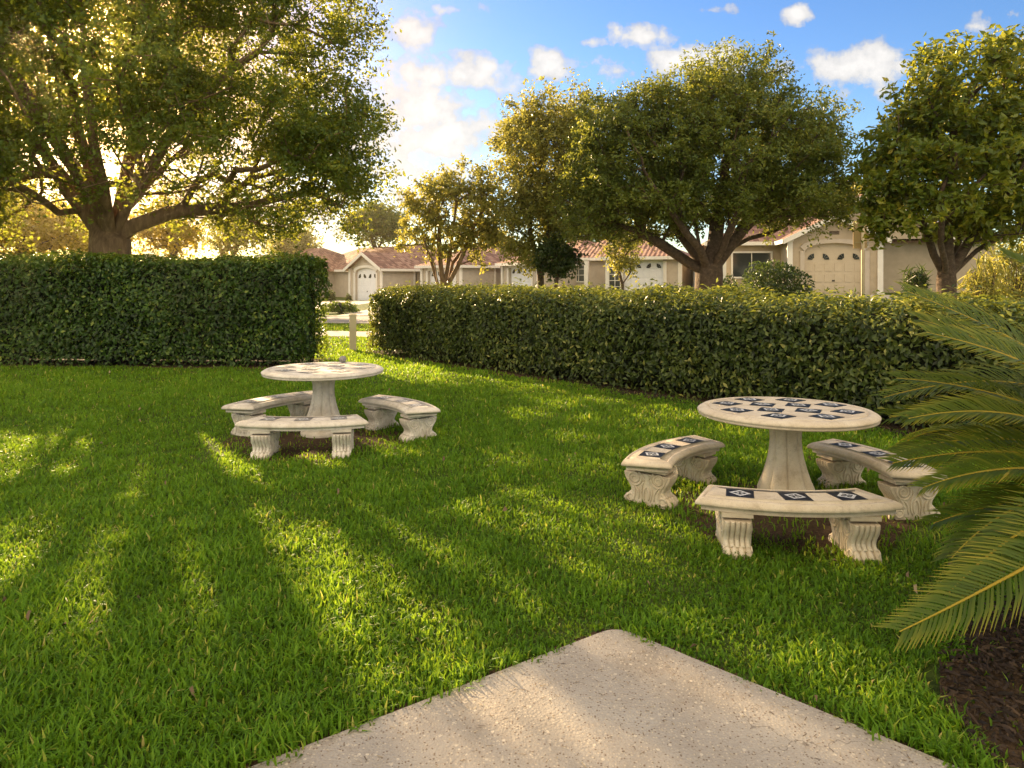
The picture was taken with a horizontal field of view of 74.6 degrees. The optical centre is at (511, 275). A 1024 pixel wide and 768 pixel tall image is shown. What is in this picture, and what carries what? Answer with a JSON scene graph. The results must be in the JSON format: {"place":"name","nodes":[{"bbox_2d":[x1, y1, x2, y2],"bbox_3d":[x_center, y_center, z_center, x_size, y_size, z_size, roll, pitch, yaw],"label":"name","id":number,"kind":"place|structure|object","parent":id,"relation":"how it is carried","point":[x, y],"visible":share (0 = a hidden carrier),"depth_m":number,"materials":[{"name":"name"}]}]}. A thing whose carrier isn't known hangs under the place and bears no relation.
{"place":"outdoors","nodes":[
{"label":"outdoors","id":0,"kind":"place"},
{"bbox_2d":[222,428,409,461],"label":"bare ground","id":1,"kind":"structure","parent":0,"point":[285,439],"depth_m":6.78,"materials":[{"name":"soil"}]},
{"bbox_2d":[235,414,368,459],"bbox_3d":[-1.978,1.542,6.411,1.237,0.368,0.462,0,-1,-4],"label":"curved bench","id":2,"kind":"object","parent":1,"relation":"on","point":[265,432],"visible":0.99,"depth_m":6.27,"materials":[{"name":"stone"}]},
{"bbox_2d":[261,362,383,437],"bbox_3d":[-2.030,1.357,7.237,1.270,0.746,1.270,1,-1,-29],"label":"stone table","id":3,"kind":"object","parent":1,"relation":"on","point":[322,376],"visible":0.9,"depth_m":7.10,"materials":[{"name":"stone"}]},
{"bbox_2d":[315,300,368,308],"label":"driveway","id":4,"kind":"structure","parent":0,"point":[353,302],"depth_m":48.20,"materials":[{"name":"concrete"}]},
{"bbox_2d":[316,331,368,336],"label":"pavement","id":5,"kind":"structure","parent":0,"point":[346,333],"depth_m":19.66,"materials":[{"name":"concrete"}]},
{"bbox_2d":[318,316,372,322],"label":"road","id":6,"kind":"structure","parent":0,"point":[363,319],"depth_m":26.72,"materials":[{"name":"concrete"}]},
{"bbox_2d":[337,308,378,316],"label":"driveway","id":7,"kind":"structure","parent":0,"point":[364,312],"depth_m":31.69,"materials":[{"name":"concrete"}]},
{"bbox_2d":[0,276,1023,767],"bbox_3d":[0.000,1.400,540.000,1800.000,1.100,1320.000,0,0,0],"label":"ground","id":8,"kind":"structure","parent":0,"point":[930,678],"depth_m":3.90,"materials":[{"name":"green plant"}]},
{"bbox_2d":[0,181,88,255],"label":"tree","id":9,"kind":"object","parent":8,"relation":"on","point":[44,228],"visible":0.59,"depth_m":26.64,"materials":[{"name":"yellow plant"}]},
{"bbox_2d":[46,194,88,254],"bbox_3d":[-20.581,-0.998,31.130,4.621,6.093,4.032,0,0,0],"label":"tree","id":10,"kind":"object","parent":8,"relation":"on","point":[82,247],"visible":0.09,"depth_m":30.31,"materials":[{"name":"green plant"}]},
{"bbox_2d":[0,357,329,368],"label":"hedge bed","id":11,"kind":"object","parent":8,"relation":"on","point":[209,365],"visible":0.3,"depth_m":12.98,"materials":[{"name":"soil"}]},
{"bbox_2d":[0,245,332,366],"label":"clipped hedge","id":12,"kind":"object","parent":11,"relation":"on","point":[98,307],"visible":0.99,"depth_m":12.56,"materials":[{"name":"green plant"}]},
{"bbox_2d":[129,190,212,258],"bbox_3d":[-15.586,-0.925,30.070,4.006,5.918,3.695,0,0,-25],"label":"tree","id":13,"kind":"object","parent":8,"relation":"on","point":[155,234],"visible":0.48,"depth_m":29.69,"materials":[{"name":"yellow plant"}]},
{"bbox_2d":[0,0,412,255],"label":"broadleaf tree","id":14,"kind":"object","parent":8,"relation":"on","point":[307,138],"visible":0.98,"depth_m":15.01,"materials":[{"name":"green plant"}]},
{"bbox_2d":[182,212,274,258],"bbox_3d":[-15.023,-1.050,35.939,5.119,6.206,4.268,0,0,-37],"label":"tree","id":15,"kind":"object","parent":8,"relation":"on","point":[235,247],"visible":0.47,"depth_m":35.44,"materials":[{"name":"green plant"}]},
{"bbox_2d":[221,391,312,436],"bbox_3d":[-2.626,1.540,7.495,0.462,0.368,1.237,-1,-1,32],"label":"curved bench","id":16,"kind":"object","parent":8,"relation":"on","point":[298,403],"visible":0.58,"depth_m":7.28,"materials":[{"name":"stone"}]},
{"bbox_2d":[257,222,324,254],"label":"tree","id":17,"kind":"object","parent":8,"relation":"on","point":[307,238],"visible":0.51,"depth_m":68.80,"materials":[{"name":"green plant"}]},
{"bbox_2d":[258,248,343,296],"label":"villa","id":18,"kind":"object","parent":8,"relation":"on","point":[333,258],"visible":0.02,"depth_m":64.39,"materials":[{"name":"paint"}]},
{"bbox_2d":[325,290,336,301],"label":"shrub","id":19,"kind":"object","parent":8,"relation":"on","point":[331,297],"visible":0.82,"depth_m":49.91,"materials":[{"name":"green plant"}]},
{"bbox_2d":[320,299,359,312],"bbox_3d":[-8.503,1.535,33.085,2.004,0.756,1.624,0,0,0],"label":"shrub","id":20,"kind":"object","parent":8,"relation":"on","point":[346,306],"visible":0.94,"depth_m":32.66,"materials":[{"name":"green plant"}]},
{"bbox_2d":[339,356,345,361],"bbox_3d":[-1.962,0.964,7.780,0.084,0.071,0.078,0,0,0],"label":"round stone","id":21,"kind":"object","parent":8,"relation":"on","point":[342,358],"visible":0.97,"depth_m":7.75,"materials":[{"name":"grey stone"}]},
{"bbox_2d":[321,322,368,323],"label":"kerb","id":22,"kind":"structure","parent":8,"relation":"on","point":[345,322],"depth_m":23.91,"materials":[{"name":"concrete"}]},
{"bbox_2d":[344,293,352,300],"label":"shrub","id":23,"kind":"object","parent":8,"relation":"on","point":[348,296],"visible":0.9,"depth_m":50.42,"materials":[{"name":"green plant"}]},
{"bbox_2d":[327,315,373,316],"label":"kerb","id":24,"kind":"structure","parent":8,"relation":"on","point":[347,315],"depth_m":29.36,"materials":[{"name":"concrete"}]},
{"bbox_2d":[349,313,356,350],"bbox_3d":[-3.576,1.323,15.100,0.164,0.955,0.164,0,0,-12],"label":"square post","id":25,"kind":"object","parent":8,"relation":"on","point":[352,331],"visible":0.84,"depth_m":15.03,"materials":[{"name":"beige wood"}]},
{"bbox_2d":[333,191,415,252],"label":"tree","id":26,"kind":"object","parent":8,"relation":"on","point":[385,223],"visible":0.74,"depth_m":64.62,"materials":[{"name":"green plant"}]},
{"bbox_2d":[330,245,436,299],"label":"villa","id":27,"kind":"object","parent":8,"relation":"on","point":[363,274],"visible":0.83,"depth_m":53.26,"materials":[{"name":"paint"}]},
{"bbox_2d":[357,268,375,299],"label":"garage door","id":28,"kind":"structure","parent":27,"relation":"in","point":[366,277],"depth_m":52.84,"materials":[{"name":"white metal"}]},
{"bbox_2d":[358,394,440,441],"bbox_3d":[-1.222,1.540,7.273,0.462,0.368,1.237,1,-1,-42],"label":"curved bench","id":29,"kind":"object","parent":8,"relation":"on","point":[417,420],"visible":0.97,"depth_m":7.07,"materials":[{"name":"stone"}]},
{"bbox_2d":[393,153,512,287],"bbox_3d":[-1.910,-1.118,21.963,4.002,5.836,2.957,0,0,0],"label":"crape myrtle","id":30,"kind":"object","parent":8,"relation":"on","point":[484,234],"visible":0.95,"depth_m":21.61,"materials":[{"name":"green plant"}]},
{"bbox_2d":[414,245,514,290],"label":"villa","id":31,"kind":"object","parent":8,"relation":"on","point":[469,272],"visible":0.23,"depth_m":49.01,"materials":[{"name":"paint"}]},
{"bbox_2d":[430,271,453,285],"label":"garage door","id":32,"kind":"structure","parent":31,"relation":"in","point":[432,279],"depth_m":49.42,"materials":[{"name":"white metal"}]},
{"bbox_2d":[473,227,513,247],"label":"tree","id":33,"kind":"object","parent":8,"relation":"on","point":[503,241],"visible":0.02,"depth_m":63.10,"materials":[{"name":"green plant"}]},
{"bbox_2d":[1,367,1004,701],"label":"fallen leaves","id":34,"kind":"object","parent":8,"relation":"on","point":[389,563],"visible":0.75,"depth_m":3.73,"materials":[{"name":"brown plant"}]},
{"bbox_2d":[495,240,594,289],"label":"villa","id":35,"kind":"object","parent":8,"relation":"on","point":[509,273],"visible":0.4,"depth_m":45.26,"materials":[{"name":"paint"}]},
{"bbox_2d":[511,267,530,286],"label":"garage door","id":36,"kind":"structure","parent":35,"relation":"in","point":[514,273],"depth_m":45.35,"materials":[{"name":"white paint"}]},
{"bbox_2d":[482,67,615,292],"bbox_3d":[1.210,-2.143,20.426,4.360,7.894,4.322,0,0,0],"label":"oak tree","id":37,"kind":"object","parent":8,"relation":"on","point":[535,129],"visible":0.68,"depth_m":19.78,"materials":[{"name":"green plant"}]},
{"bbox_2d":[529,230,588,288],"bbox_3d":[1.278,0.235,19.396,1.779,3.133,1.541,0,0,27],"label":"young tree","id":38,"kind":"object","parent":8,"relation":"on","point":[562,263],"visible":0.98,"depth_m":19.06,"materials":[{"name":"green plant"}]},
{"bbox_2d":[532,210,654,242],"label":"tree","id":39,"kind":"object","parent":8,"relation":"on","point":[597,234],"visible":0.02,"depth_m":58.94,"materials":[{"name":"green plant"}]},
{"bbox_2d":[595,220,645,289],"bbox_3d":[4.670,-0.435,29.085,2.106,3.890,1.826,0,0,0],"label":"young tree","id":40,"kind":"object","parent":8,"relation":"on","point":[624,262],"visible":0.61,"depth_m":28.92,"materials":[{"name":"green plant"}]},
{"bbox_2d":[573,240,694,294],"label":"villa","id":41,"kind":"object","parent":8,"relation":"on","point":[659,266],"visible":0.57,"depth_m":41.47,"materials":[{"name":"paint"}]},
{"bbox_2d":[576,262,583,281],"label":"window","id":42,"kind":"structure","parent":41,"relation":"in","point":[580,275],"depth_m":44.75,"materials":[{"name":"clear glass"}]},
{"bbox_2d":[609,263,621,292],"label":"window","id":43,"kind":"structure","parent":41,"relation":"in","point":[613,281],"depth_m":41.60,"materials":[{"name":"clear glass"}]},
{"bbox_2d":[624,261,662,291],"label":"garage door","id":44,"kind":"structure","parent":41,"relation":"in","point":[647,270],"depth_m":40.98,"materials":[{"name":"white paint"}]},
{"bbox_2d":[621,435,724,509],"bbox_3d":[1.276,1.540,5.319,0.462,0.368,1.237,-2,-3,40],"label":"curved bench","id":45,"kind":"object","parent":8,"relation":"on","point":[651,475],"visible":0.97,"depth_m":5.06,"materials":[{"name":"stone"}]},
{"bbox_2d":[358,350,1016,446],"bbox_3d":[2.838,1.694,9.869,2.103,0.001,15.800,0,0,-45],"label":"hedge bed","id":46,"kind":"object","parent":8,"relation":"on","point":[723,395],"visible":0.15,"depth_m":10.67,"materials":[{"name":"soil"}]},
{"bbox_2d":[366,277,1023,447],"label":"clipped hedge","id":47,"kind":"object","parent":46,"relation":"on","point":[849,350],"visible":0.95,"depth_m":9.26,"materials":[{"name":"green plant"}]},
{"bbox_2d":[542,30,866,297],"bbox_3d":[5.315,-2.278,18.110,9.004,8.157,5.378,0,0,0],"label":"oak tree","id":48,"kind":"object","parent":8,"relation":"on","point":[767,183],"visible":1,"depth_m":17.04,"materials":[{"name":"green plant"}]},
{"bbox_2d":[723,273,739,301],"bbox_3d":[8.895,0.633,28.009,1.538,1.509,1.087,0,0,0],"label":"shrub","id":49,"kind":"object","parent":8,"relation":"on","point":[727,279],"visible":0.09,"depth_m":27.88,"materials":[{"name":"green plant"}]},
{"bbox_2d":[740,258,814,302],"bbox_3d":[10.576,0.380,26.576,3.232,2.145,2.457,0,0,0],"label":"shrub","id":50,"kind":"object","parent":8,"relation":"on","point":[781,286],"visible":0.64,"depth_m":26.12,"materials":[{"name":"green plant"}]},
{"bbox_2d":[695,484,904,564],"bbox_3d":[1.749,1.543,4.184,1.237,0.368,0.462,0,-2,5],"label":"curved bench","id":51,"kind":"object","parent":8,"relation":"on","point":[853,515],"visible":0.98,"depth_m":4.05,"materials":[{"name":"stone"}]},
{"bbox_2d":[701,194,1007,295],"bbox_3d":[17.900,-1.426,37.713,14.260,5.652,12.205,0,0,12],"label":"villa","id":52,"kind":"object","parent":8,"relation":"on","point":[832,262],"visible":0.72,"depth_m":32.76,"materials":[{"name":"paint"}]},
{"bbox_2d":[731,251,772,277],"bbox_3d":[12.634,-0.575,35.405,2.080,1.430,0.067,0,0,12],"label":"window","id":53,"kind":"structure","parent":52,"relation":"in","point":[740,260],"depth_m":35.47,"materials":[{"name":"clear glass"}]},
{"bbox_2d":[805,243,860,295],"bbox_3d":[15.572,-0.090,32.557,2.700,2.980,0.040,0,0,12],"label":"garage door","id":54,"kind":"structure","parent":52,"relation":"in","point":[829,265],"depth_m":32.56,"materials":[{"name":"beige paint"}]},
{"bbox_2d":[853,221,866,294],"bbox_3d":[10.386,0.060,20.036,0.370,3.480,0.120,0,0,20],"label":"street sign","id":55,"kind":"object","parent":8,"relation":"on","point":[857,238],"visible":0.54,"depth_m":20.01,"materials":[{"name":"metal"}]},
{"bbox_2d":[807,439,944,519],"bbox_3d":[2.745,1.541,5.121,0.462,0.368,1.237,0,-2,-10],"label":"curved bench","id":56,"kind":"object","parent":8,"relation":"on","point":[839,461],"visible":0.81,"depth_m":4.98,"materials":[{"name":"stone"}]},
{"bbox_2d":[899,263,933,307],"bbox_3d":[14.444,0.550,23.990,1.501,2.053,1.363,0,0,0],"label":"shrub","id":57,"kind":"object","parent":8,"relation":"on","point":[918,278],"visible":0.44,"depth_m":23.89,"materials":[{"name":"green plant"}]},
{"bbox_2d":[832,23,1023,308],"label":"magnolia tree","id":58,"kind":"object","parent":8,"relation":"on","point":[922,148],"visible":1,"depth_m":14.89,"materials":[{"name":"green plant"}]},
{"bbox_2d":[940,498,1023,767],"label":"mulch bed","id":59,"kind":"object","parent":8,"relation":"on","point":[1012,747],"visible":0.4,"depth_m":2.75,"materials":[{"name":"soil"}]},
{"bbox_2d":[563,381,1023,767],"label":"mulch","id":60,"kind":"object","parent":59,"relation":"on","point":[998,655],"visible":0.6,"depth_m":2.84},
{"bbox_2d":[869,243,1023,650],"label":"sago palm","id":61,"kind":"object","parent":59,"relation":"on","point":[1007,516],"visible":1,"depth_m":3.00,"materials":[{"name":"green plant"}]},
{"bbox_2d":[957,246,1019,309],"bbox_3d":[14.789,0.345,20.963,2.039,2.802,1.832,0,0,0],"label":"shrub","id":62,"kind":"object","parent":8,"relation":"on","point":[977,275],"visible":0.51,"depth_m":20.84,"materials":[{"name":"yellow plant"}]},
{"bbox_2d":[980,237,1023,300],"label":"shrub","id":63,"kind":"object","parent":8,"relation":"on","point":[1018,280],"visible":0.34,"depth_m":22.34,"materials":[{"name":"green plant"}]},
{"bbox_2d":[0,0,1023,275],"label":"sky","id":64,"kind":"structure","parent":0,"point":[450,67],"materials":[{"name":"blue"}]},
{"bbox_2d":[238,627,958,767],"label":"patio","id":65,"kind":"structure","parent":0,"point":[582,725],"depth_m":2.50,"materials":[{"name":"beige concrete"}]},
{"bbox_2d":[259,631,939,767],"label":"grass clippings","id":66,"kind":"object","parent":65,"relation":"on","point":[635,722],"depth_m":2.52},
{"bbox_2d":[674,483,918,554],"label":"bare ground","id":67,"kind":"structure","parent":0,"point":[820,531],"depth_m":4.51,"materials":[{"name":"soil"}]},
{"bbox_2d":[697,397,881,489],"bbox_3d":[2.050,1.357,5.033,1.270,0.746,1.270,0,-2,-6],"label":"stone table","id":68,"kind":"object","parent":67,"relation":"on","point":[786,421],"visible":0.9,"depth_m":4.90,"materials":[{"name":"beige stone"}]},
{"bbox_2d":[795,294,901,305],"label":"driveway","id":69,"kind":"structure","parent":0,"point":[886,296],"depth_m":30.36,"materials":[{"name":"concrete"}]}
]}

